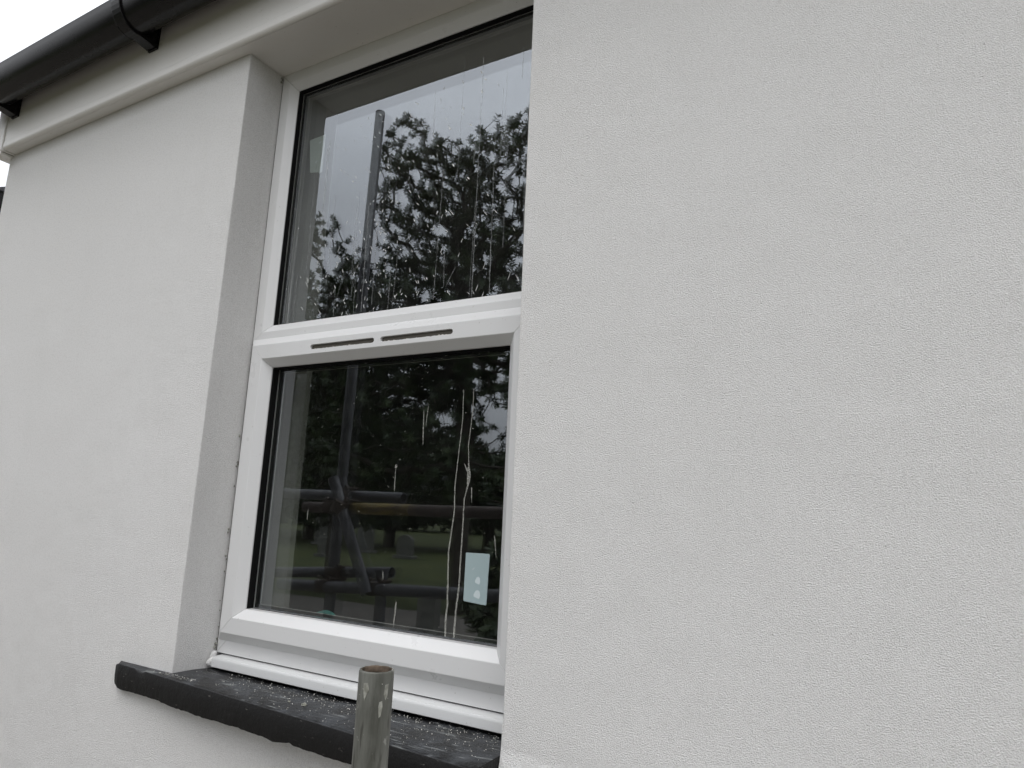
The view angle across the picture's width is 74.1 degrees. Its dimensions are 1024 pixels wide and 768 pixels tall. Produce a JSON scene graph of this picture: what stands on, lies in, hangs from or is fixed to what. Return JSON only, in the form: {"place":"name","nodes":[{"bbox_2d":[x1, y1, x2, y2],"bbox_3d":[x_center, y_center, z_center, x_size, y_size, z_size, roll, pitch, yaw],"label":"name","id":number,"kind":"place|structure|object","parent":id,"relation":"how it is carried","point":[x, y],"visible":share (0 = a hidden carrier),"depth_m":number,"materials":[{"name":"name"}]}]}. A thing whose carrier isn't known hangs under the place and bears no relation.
{"place":"outdoors","nodes":[
{"label":"outdoors","id":0,"kind":"place"},
{"bbox_2d":[0,0,107,186],"label":"sky","id":1,"kind":"structure","parent":0,"point":[23,23],"materials":[{"name":"white"}]},
{"label":"lawn","id":2,"kind":"structure","parent":0,"visible":0},
{"bbox_2d":[0,187,4,211],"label":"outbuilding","id":3,"kind":"structure","parent":2,"relation":"on","point":[2,189],"depth_m":4.97,"materials":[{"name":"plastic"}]},
{"bbox_2d":[0,0,1023,767],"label":"house","id":4,"kind":"structure","parent":2,"relation":"on","point":[584,382],"depth_m":1.40,"materials":[{"name":"grey paint"}]},
{"bbox_2d":[312,610,334,619],"bbox_3d":[-0.506,0.659,1.780,0.124,0.121,0.044,-4,-12,29],"label":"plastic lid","id":5,"kind":"object","parent":4,"relation":"in","point":[327,612],"visible":0.15,"depth_m":1.79,"materials":[{"name":"teal plastic"}]},
{"bbox_2d":[153,671,496,756],"bbox_3d":[-0.455,0.702,1.496,1.016,0.006,0.170,-4,-12,29],"label":"grit","id":6,"kind":"object","parent":4,"relation":"on","point":[349,709],"visible":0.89,"depth_m":1.46,"materials":[{"name":"grey gravel"}]},
{"bbox_2d":[206,0,533,733],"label":"window","id":7,"kind":"structure","parent":4,"relation":"in","point":[461,682],"depth_m":1.73,"materials":[{"name":"white plastic"}]},
{"label":"path","id":8,"kind":"structure","parent":0,"visible":0},
{"bbox_2d":[351,665,393,767],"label":"scaffold tube","id":9,"kind":"object","parent":8,"relation":"on","point":[373,718],"visible":1,"depth_m":0.91,"materials":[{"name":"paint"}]}
]}

